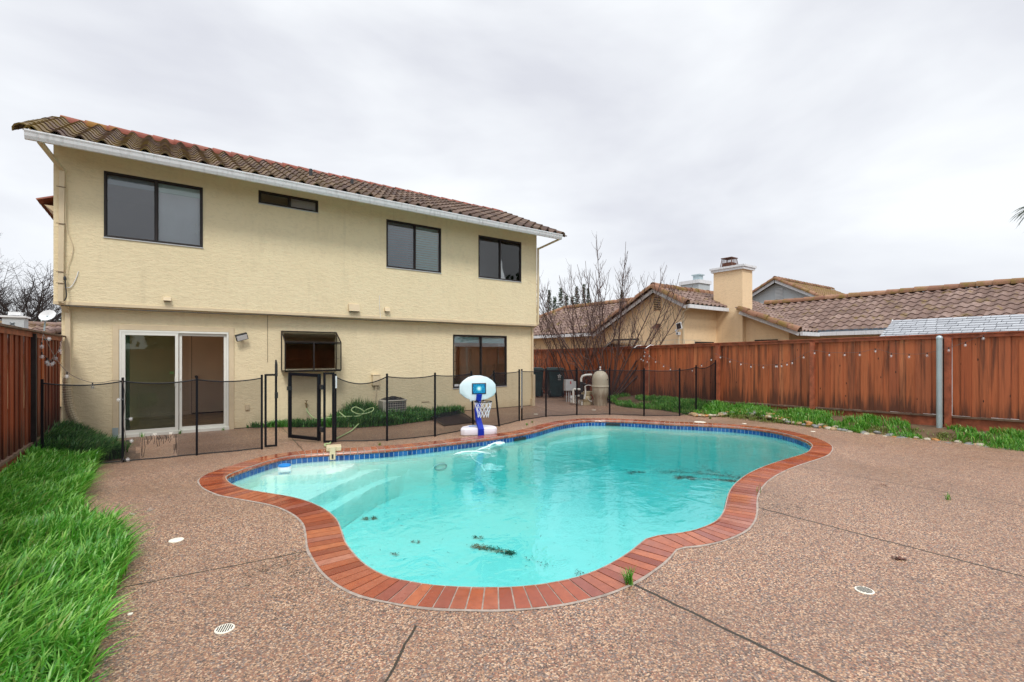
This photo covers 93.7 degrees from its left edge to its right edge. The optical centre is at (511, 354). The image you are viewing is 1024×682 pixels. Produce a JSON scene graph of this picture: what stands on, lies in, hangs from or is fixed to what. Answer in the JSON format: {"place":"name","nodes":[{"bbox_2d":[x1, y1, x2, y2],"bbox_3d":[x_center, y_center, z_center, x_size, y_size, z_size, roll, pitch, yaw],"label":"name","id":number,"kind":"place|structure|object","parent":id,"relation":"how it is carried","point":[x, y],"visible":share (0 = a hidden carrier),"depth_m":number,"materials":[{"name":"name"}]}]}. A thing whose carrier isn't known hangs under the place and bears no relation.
{"place":"outdoors","nodes":[
{"label":"outdoors","id":0,"kind":"place"},
{"bbox_2d":[60,398,876,472],"bbox_3d":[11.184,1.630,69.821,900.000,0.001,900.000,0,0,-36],"label":"ground","id":1,"kind":"structure","parent":0,"point":[101,461],"depth_m":12.93,"materials":[{"name":"soil"}]},
{"bbox_2d":[0,268,37,318],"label":"bare tree","id":2,"kind":"object","parent":1,"relation":"on","point":[15,296],"visible":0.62,"depth_m":21.11,"materials":[{"name":"grey plant"}]},
{"bbox_2d":[0,250,57,320],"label":"bare tree","id":3,"kind":"object","parent":1,"relation":"on","point":[27,291],"visible":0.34,"depth_m":22.84,"materials":[{"name":"brown plant"}]},
{"bbox_2d":[0,233,61,321],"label":"bare tree","id":4,"kind":"object","parent":1,"relation":"on","point":[43,300],"visible":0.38,"depth_m":20.46,"materials":[{"name":"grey plant"}]},
{"bbox_2d":[0,321,61,406],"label":"neighbour house","id":5,"kind":"structure","parent":1,"relation":"on","point":[54,327],"depth_m":15.86,"materials":[{"name":"brown tile"}]},
{"bbox_2d":[0,312,30,327],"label":"white chimney","id":6,"kind":"object","parent":5,"relation":"on","point":[18,319],"visible":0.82,"depth_m":14.57,"materials":[{"name":"grey paint"}]},
{"bbox_2d":[38,310,55,330],"bbox_3d":[-14.902,-0.986,15.384,0.410,0.936,0.178,0,0,-14],"label":"satellite dish","id":7,"kind":"object","parent":5,"relation":"attached to","point":[46,315],"visible":0.94,"depth_m":15.41,"materials":[{"name":"white paint"}]},
{"bbox_2d":[0,323,65,471],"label":"wood fence","id":8,"kind":"object","parent":1,"relation":"on","point":[25,367],"visible":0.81,"depth_m":6.41,"materials":[{"name":"brown wood"}]},
{"bbox_2d":[41,334,128,463],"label":"string lights","id":9,"kind":"object","parent":8,"relation":"attached to","point":[48,360],"visible":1,"depth_m":7.01,"materials":[{"name":"white plastic"}]},
{"bbox_2d":[11,115,566,438],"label":"house","id":10,"kind":"structure","parent":1,"relation":"on","point":[174,260],"depth_m":10.90,"materials":[{"name":"beige paint"}]},
{"bbox_2d":[103,171,202,247],"bbox_3d":[-6.940,-2.787,9.349,1.556,1.237,0.125,0,0,-36],"label":"window","id":11,"kind":"structure","parent":10,"relation":"in","point":[178,208],"depth_m":9.52,"materials":[{"name":"grey glass"}]},
{"bbox_2d":[118,330,228,437],"bbox_3d":[-6.796,0.552,9.721,1.830,2.065,0.220,0,0,-36],"label":"sliding door","id":12,"kind":"structure","parent":10,"relation":"in","point":[124,335],"depth_m":9.64,"materials":[{"name":"white plastic"}]},
{"bbox_2d":[192,336,223,412],"bbox_3d":[-7.893,0.485,12.600,0.850,2.010,0.090,0,0,-36],"label":"interior door","id":13,"kind":"structure","parent":10,"relation":"in","point":[207,351],"depth_m":12.57,"materials":[{"name":"brown wood"}]},
{"bbox_2d":[258,190,318,213],"bbox_3d":[-4.994,-3.414,10.745,1.246,0.292,0.105,0,0,-36],"label":"window","id":14,"kind":"structure","parent":10,"relation":"in","point":[296,203],"depth_m":10.84,"materials":[{"name":"black glass"}]},
{"bbox_2d":[281,331,341,371],"bbox_3d":[-4.586,-0.088,10.992,1.222,0.926,0.416,0,0,-36],"label":"garden window","id":15,"kind":"structure","parent":10,"relation":"in","point":[283,343],"depth_m":10.82,"materials":[{"name":"brown metal"}]},
{"bbox_2d":[386,219,441,273],"bbox_3d":[-2.564,-2.801,12.529,1.546,1.217,0.145,0,0,-36],"label":"window","id":16,"kind":"structure","parent":10,"relation":"in","point":[415,227],"depth_m":12.50,"materials":[{"name":"grey glass"}]},
{"bbox_2d":[453,334,506,388],"bbox_3d":[-0.932,0.184,13.954,1.851,1.517,0.140,0,0,-36],"label":"window","id":17,"kind":"structure","parent":10,"relation":"in","point":[480,339],"depth_m":13.93,"materials":[{"name":"brown metal"}]},
{"bbox_2d":[478,235,521,282],"bbox_3d":[-0.350,-2.801,14.092,1.536,1.217,0.080,0,0,-36],"label":"window","id":18,"kind":"structure","parent":10,"relation":"in","point":[498,259],"depth_m":14.07,"materials":[{"name":"grey glass"}]},
{"bbox_2d":[546,290,552,310],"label":"cypress tree","id":19,"kind":"object","parent":1,"relation":"on","point":[549,302],"visible":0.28,"depth_m":61.91,"materials":[{"name":"green plant"}]},
{"bbox_2d":[552,296,557,309],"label":"cypress tree","id":20,"kind":"object","parent":1,"relation":"on","point":[554,302],"visible":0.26,"depth_m":61.89,"materials":[{"name":"green plant"}]},
{"bbox_2d":[557,288,563,307],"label":"cypress tree","id":21,"kind":"object","parent":1,"relation":"on","point":[560,294],"visible":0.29,"depth_m":61.91,"materials":[{"name":"green plant"}]},
{"bbox_2d":[574,286,579,303],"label":"cypress tree","id":22,"kind":"object","parent":1,"relation":"on","point":[576,296],"visible":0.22,"depth_m":61.90,"materials":[{"name":"green plant"}]},
{"bbox_2d":[582,284,586,302],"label":"cypress tree","id":23,"kind":"object","parent":1,"relation":"on","point":[584,293],"visible":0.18,"depth_m":61.93,"materials":[{"name":"green plant"}]},
{"bbox_2d":[679,274,711,289],"bbox_3d":[13.511,-2.160,35.396,1.600,7.480,1.660,0,0,-36],"label":"grey chimney","id":24,"kind":"object","parent":1,"relation":"on","point":[698,281],"visible":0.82,"depth_m":34.92,"materials":[{"name":"paint"}]},
{"bbox_2d":[534,331,1023,432],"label":"wood fence","id":25,"kind":"object","parent":1,"relation":"on","point":[988,378],"visible":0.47,"depth_m":10.89,"materials":[{"name":"brown wood"}]},
{"bbox_2d":[719,330,1000,367],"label":"string lights","id":26,"kind":"object","parent":25,"relation":"hanging from","point":[864,351],"visible":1,"depth_m":10.70,"materials":[{"name":"white plastic"}]},
{"bbox_2d":[534,257,1023,348],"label":"neighbour house","id":27,"kind":"structure","parent":1,"relation":"on","point":[728,309],"depth_m":19.11,"materials":[{"name":"brown paint"}]},
{"bbox_2d":[605,339,637,346],"bbox_3d":[4.736,-0.480,20.804,0.570,0.400,1.750,0,0,-36],"label":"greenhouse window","id":28,"kind":"structure","parent":27,"relation":"in","point":[626,342],"depth_m":20.76,"materials":[{"name":"glass"}]},
{"bbox_2d":[752,276,844,303],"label":"grey house","id":29,"kind":"structure","parent":1,"relation":"on","point":[776,288],"depth_m":31.39,"materials":[{"name":"paint"}]},
{"bbox_2d":[608,392,1023,450],"bbox_3d":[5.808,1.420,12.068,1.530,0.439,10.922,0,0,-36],"label":"grass","id":30,"kind":"structure","parent":1,"relation":"on","point":[812,415],"depth_m":10.82,"materials":[{"name":"green plant"}]},
{"bbox_2d":[539,233,691,399],"bbox_3d":[3.110,-1.299,16.033,5.602,5.603,1.570,0,0,6],"label":"bare tree","id":31,"kind":"object","parent":30,"relation":"on","point":[621,303],"visible":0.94,"depth_m":15.88,"materials":[{"name":"red plant"}]},
{"bbox_2d":[716,409,1019,449],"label":"straw grass","id":32,"kind":"structure","parent":30,"relation":"on","point":[878,428],"depth_m":9.81,"materials":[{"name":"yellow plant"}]},
{"bbox_2d":[936,335,942,427],"bbox_3d":[8.417,0.623,9.451,0.104,2.015,0.104,0,0,-36],"label":"steel pole","id":33,"kind":"object","parent":1,"relation":"on","point":[939,381],"visible":0.91,"depth_m":9.41,"materials":[{"name":"silver metal"}]},
{"bbox_2d":[880,314,1023,419],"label":"garden shed","id":34,"kind":"structure","parent":1,"relation":"on","point":[995,323],"depth_m":12.27,"materials":[{"name":"grey"}]},
{"bbox_2d":[1009,206,1023,226],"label":"palm tree","id":35,"kind":"object","parent":1,"relation":"on","point":[1022,211],"visible":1,"depth_m":25.15,"materials":[{"name":"grey plant"}]},
{"bbox_2d":[0,0,1023,320],"label":"sky","id":36,"kind":"structure","parent":0,"point":[846,146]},
{"bbox_2d":[83,393,1023,681],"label":"pool deck","id":37,"kind":"structure","parent":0,"point":[771,595],"depth_m":3.17,"materials":[{"name":"brown concrete"}]},
{"bbox_2d":[40,375,262,463],"bbox_3d":[-5.322,0.965,7.319,2.714,1.270,0.050,0,0,-33],"label":"pool fence section","id":38,"kind":"object","parent":37,"relation":"on","point":[42,383],"visible":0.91,"depth_m":7.17,"materials":[{"name":"black"}]},
{"bbox_2d":[168,537,183,542],"bbox_3d":[-2.861,1.582,4.089,0.110,0.016,0.110,0,0,-36],"label":"cleanout lid","id":39,"kind":"object","parent":37,"relation":"on","point":[175,540],"visible":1,"depth_m":4.07,"materials":[{"name":"beige plastic"}]},
{"bbox_2d":[214,623,234,633],"bbox_3d":[-1.655,1.581,2.764,0.104,0.018,0.104,0,0,-36],"label":"deck drain","id":40,"kind":"object","parent":37,"relation":"on","point":[224,628],"visible":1,"depth_m":2.76,"materials":[{"name":"beige plastic"}]},
{"bbox_2d":[264,360,277,446],"bbox_3d":[-4.063,0.815,8.097,0.209,1.471,0.063,0,0,-25],"label":"latch frame","id":41,"kind":"object","parent":37,"relation":"on","point":[265,403],"visible":1,"depth_m":8.07,"materials":[{"name":"black metal"}]},
{"bbox_2d":[323,372,333,442],"bbox_3d":[-3.271,0.935,8.570,0.189,1.250,0.043,0,0,-20],"label":"hinge frame","id":42,"kind":"object","parent":37,"relation":"on","point":[324,409],"visible":1,"depth_m":8.54,"materials":[{"name":"black metal"}]},
{"bbox_2d":[287,372,322,440],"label":"pool gate","id":43,"kind":"structure","parent":42,"relation":"attached to","point":[319,426],"depth_m":8.74,"materials":[{"name":"black metal"}]},
{"bbox_2d":[306,407,373,446],"bbox_3d":[-3.287,1.371,9.761,1.351,0.409,3.611,0,0,-28],"label":"garden hose","id":44,"kind":"object","parent":37,"relation":"on","point":[329,443],"visible":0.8,"depth_m":10.63,"materials":[{"name":"rubber"}]},
{"bbox_2d":[334,369,519,441],"bbox_3d":[-1.315,0.970,9.867,4.422,1.264,0.656,0,0,-40],"label":"pool fence section","id":45,"kind":"object","parent":37,"relation":"on","point":[335,405],"visible":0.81,"depth_m":9.12,"materials":[{"name":"black"}]},
{"bbox_2d":[431,410,475,425],"bbox_3d":[-1.508,1.512,11.725,0.940,0.117,2.045,0,0,-22],"label":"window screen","id":46,"kind":"object","parent":37,"relation":"on","point":[452,418],"depth_m":11.52,"materials":[{"name":"grey metal"}]},
{"bbox_2d":[459,375,496,435],"bbox_3d":[-0.668,0.995,9.598,0.670,1.170,0.628,0,0,20],"label":"basketball hoop","id":47,"kind":"object","parent":37,"relation":"on","point":[477,389],"visible":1,"depth_m":9.52,"materials":[{"name":"white plastic"}]},
{"bbox_2d":[197,418,832,611],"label":"swimming pool","id":48,"kind":"structure","parent":37,"relation":"in","point":[438,485],"depth_m":7.05,"materials":[{"name":"liquid"}]},
{"bbox_2d":[278,463,290,471],"bbox_3d":[-3.399,1.675,7.169,0.180,0.110,0.180,0,0,-36],"label":"chlorine floater","id":49,"kind":"object","parent":48,"relation":"on","point":[283,467],"visible":1,"depth_m":7.10,"materials":[{"name":"white paint"}]},
{"bbox_2d":[326,444,340,459],"bbox_3d":[-2.916,1.585,7.851,0.230,0.210,0.264,0,0,-21],"label":"water leveler","id":50,"kind":"object","parent":48,"relation":"attached to","point":[332,449],"visible":1,"depth_m":7.75,"materials":[{"name":"beige plastic"}]},
{"bbox_2d":[470,543,516,557],"bbox_3d":[-0.230,2.328,5.761,0.688,0.038,0.245,0,0,25],"label":"leaf clump","id":51,"kind":"object","parent":48,"relation":"on","point":[500,550],"visible":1,"depth_m":5.75,"materials":[{"name":"black plant"}]},
{"bbox_2d":[317,469,691,577],"bbox_3d":[0.956,2.189,7.293,6.906,0.850,4.876,0,0,-36],"label":"floating debris","id":52,"kind":"object","parent":48,"relation":"on","point":[501,508],"visible":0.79,"depth_m":7.06,"materials":[{"name":"black plant"}]},
{"bbox_2d":[620,566,640,585],"bbox_3d":[0.796,1.506,3.303,0.141,0.149,0.175,0,0,-3],"label":"weed tuft","id":53,"kind":"object","parent":48,"relation":"on","point":[628,578],"visible":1,"depth_m":3.29,"materials":[{"name":"green plant"}]},
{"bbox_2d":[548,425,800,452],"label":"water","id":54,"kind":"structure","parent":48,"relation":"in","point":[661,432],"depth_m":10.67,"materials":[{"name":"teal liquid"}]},
{"bbox_2d":[453,441,504,472],"bbox_3d":[-0.327,1.847,8.589,0.758,0.385,1.349,0,0,35],"label":"pool cleaner","id":55,"kind":"object","parent":54,"relation":"on","point":[490,468],"visible":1,"depth_m":8.31,"materials":[{"name":"white plastic"}]},
{"bbox_2d":[672,475,698,479],"bbox_3d":[3.691,2.603,10.218,0.627,0.037,0.475,0,0,18],"label":"leaf clump","id":56,"kind":"object","parent":48,"relation":"on","point":[686,477],"visible":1,"depth_m":10.21,"materials":[{"name":"black plant"}]},
{"bbox_2d":[688,451,743,479],"bbox_3d":[4.572,2.259,10.352,1.726,0.722,0.756,0,0,34],"label":"leaf clump","id":57,"kind":"object","parent":48,"relation":"on","point":[714,474],"visible":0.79,"depth_m":10.46,"materials":[{"name":"black plant"}]},
{"bbox_2d":[700,478,735,481],"bbox_3d":[4.316,2.603,10.048,0.803,0.036,0.278,0,0,15],"label":"leaf clump","id":58,"kind":"object","parent":48,"relation":"on","point":[719,479],"visible":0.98,"depth_m":10.02,"materials":[{"name":"black plant"}]},
{"bbox_2d":[534,367,544,396],"bbox_3d":[0.842,1.023,18.176,0.660,1.097,0.785,0,0,-10],"label":"trash bin","id":59,"kind":"object","parent":37,"relation":"on","point":[538,383],"visible":0.48,"depth_m":17.93,"materials":[{"name":"green plastic"}]},
{"bbox_2d":[534,342,564,393],"bbox_3d":[1.355,0.408,18.970,2.661,2.268,1.520,0,0,7],"label":"bare shrub","id":60,"kind":"object","parent":37,"relation":"on","point":[546,358],"visible":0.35,"depth_m":18.84,"materials":[{"name":"red plant"}]},
{"bbox_2d":[547,367,564,396],"bbox_3d":[1.622,1.023,18.087,0.660,1.096,0.785,0,0,-7],"label":"trash bin","id":61,"kind":"object","parent":37,"relation":"on","point":[555,379],"visible":0.92,"depth_m":17.83,"materials":[{"name":"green plastic"}]},
{"bbox_2d":[564,379,575,401],"bbox_3d":[1.973,1.214,16.222,0.440,0.772,0.145,0,0,-24],"label":"timer box","id":62,"kind":"object","parent":37,"relation":"on","point":[569,384],"visible":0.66,"depth_m":16.15,"materials":[{"name":"grey metal"}]},
{"bbox_2d":[570,374,592,404],"bbox_3d":[2.274,1.084,15.252,0.829,0.993,0.613,0,0,-9],"label":"pool pump","id":63,"kind":"object","parent":37,"relation":"on","point":[585,397],"visible":0.96,"depth_m":15.12,"materials":[{"name":"white plastic"}]},
{"bbox_2d":[537,260,630,397],"bbox_3d":[2.249,-0.917,17.268,4.037,4.926,2.153,0,0,-4],"label":"bare tree","id":64,"kind":"object","parent":37,"relation":"on","point":[553,342],"visible":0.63,"depth_m":17.07,"materials":[{"name":"brown plant"}]},
{"bbox_2d":[591,367,608,405],"bbox_3d":[2.780,0.970,15.123,0.544,1.220,0.544,0,0,-36],"label":"sand filter","id":65,"kind":"object","parent":37,"relation":"on","point":[600,386],"visible":0.96,"depth_m":14.93,"materials":[{"name":"beige plastic"}]},
{"bbox_2d":[521,360,715,420],"bbox_3d":[2.943,0.870,12.498,5.715,1.460,0.750,0,0,-12],"label":"pool fence section","id":66,"kind":"object","parent":37,"relation":"on","point":[577,370],"visible":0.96,"depth_m":12.43,"materials":[{"name":"black metal"}]},
{"bbox_2d":[854,586,874,594],"bbox_3d":[2.363,1.581,3.216,0.112,0.018,0.112,0,0,-36],"label":"deck drain","id":67,"kind":"object","parent":37,"relation":"on","point":[864,590],"visible":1,"depth_m":3.21,"materials":[{"name":"beige plastic"}]},
{"bbox_2d":[891,556,907,559],"bbox_3d":[3.003,1.570,3.714,0.118,0.020,0.083,0,0,-4],"label":"dead leaf","id":68,"kind":"object","parent":37,"relation":"on","point":[898,557],"visible":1,"depth_m":3.71,"materials":[{"name":"brown plant"}]},
{"bbox_3d":[-3.215,1.552,11.314,5.200,0.039,1.440,0,0,-36],"label":"wall planting bed","id":69,"kind":"object","parent":37,"relation":"on","visible":0},
{"bbox_2d":[246,396,465,427],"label":"wall grass","id":70,"kind":"structure","parent":69,"relation":"on","point":[376,417],"depth_m":10.87,"materials":[{"name":"green plant"}]},
{"bbox_2d":[378,396,406,413],"bbox_3d":[-2.926,1.292,11.733,0.720,0.575,0.680,0,0,-36],"label":"air conditioner","id":71,"kind":"object","parent":69,"relation":"on","point":[396,403],"visible":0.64,"depth_m":11.51,"materials":[{"name":"beige metal"}]},
{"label":"left planting bed","id":72,"kind":"structure","parent":0,"visible":0},
{"bbox_2d":[0,445,155,681],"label":"long grass","id":73,"kind":"structure","parent":72,"relation":"on","point":[65,556],"depth_m":3.23,"materials":[{"name":"green plant"}]},
{"bbox_2d":[29,417,135,460],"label":"shaded grass","id":74,"kind":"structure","parent":72,"relation":"on","point":[72,434],"depth_m":7.35,"materials":[{"name":"green plant"}]}
]}

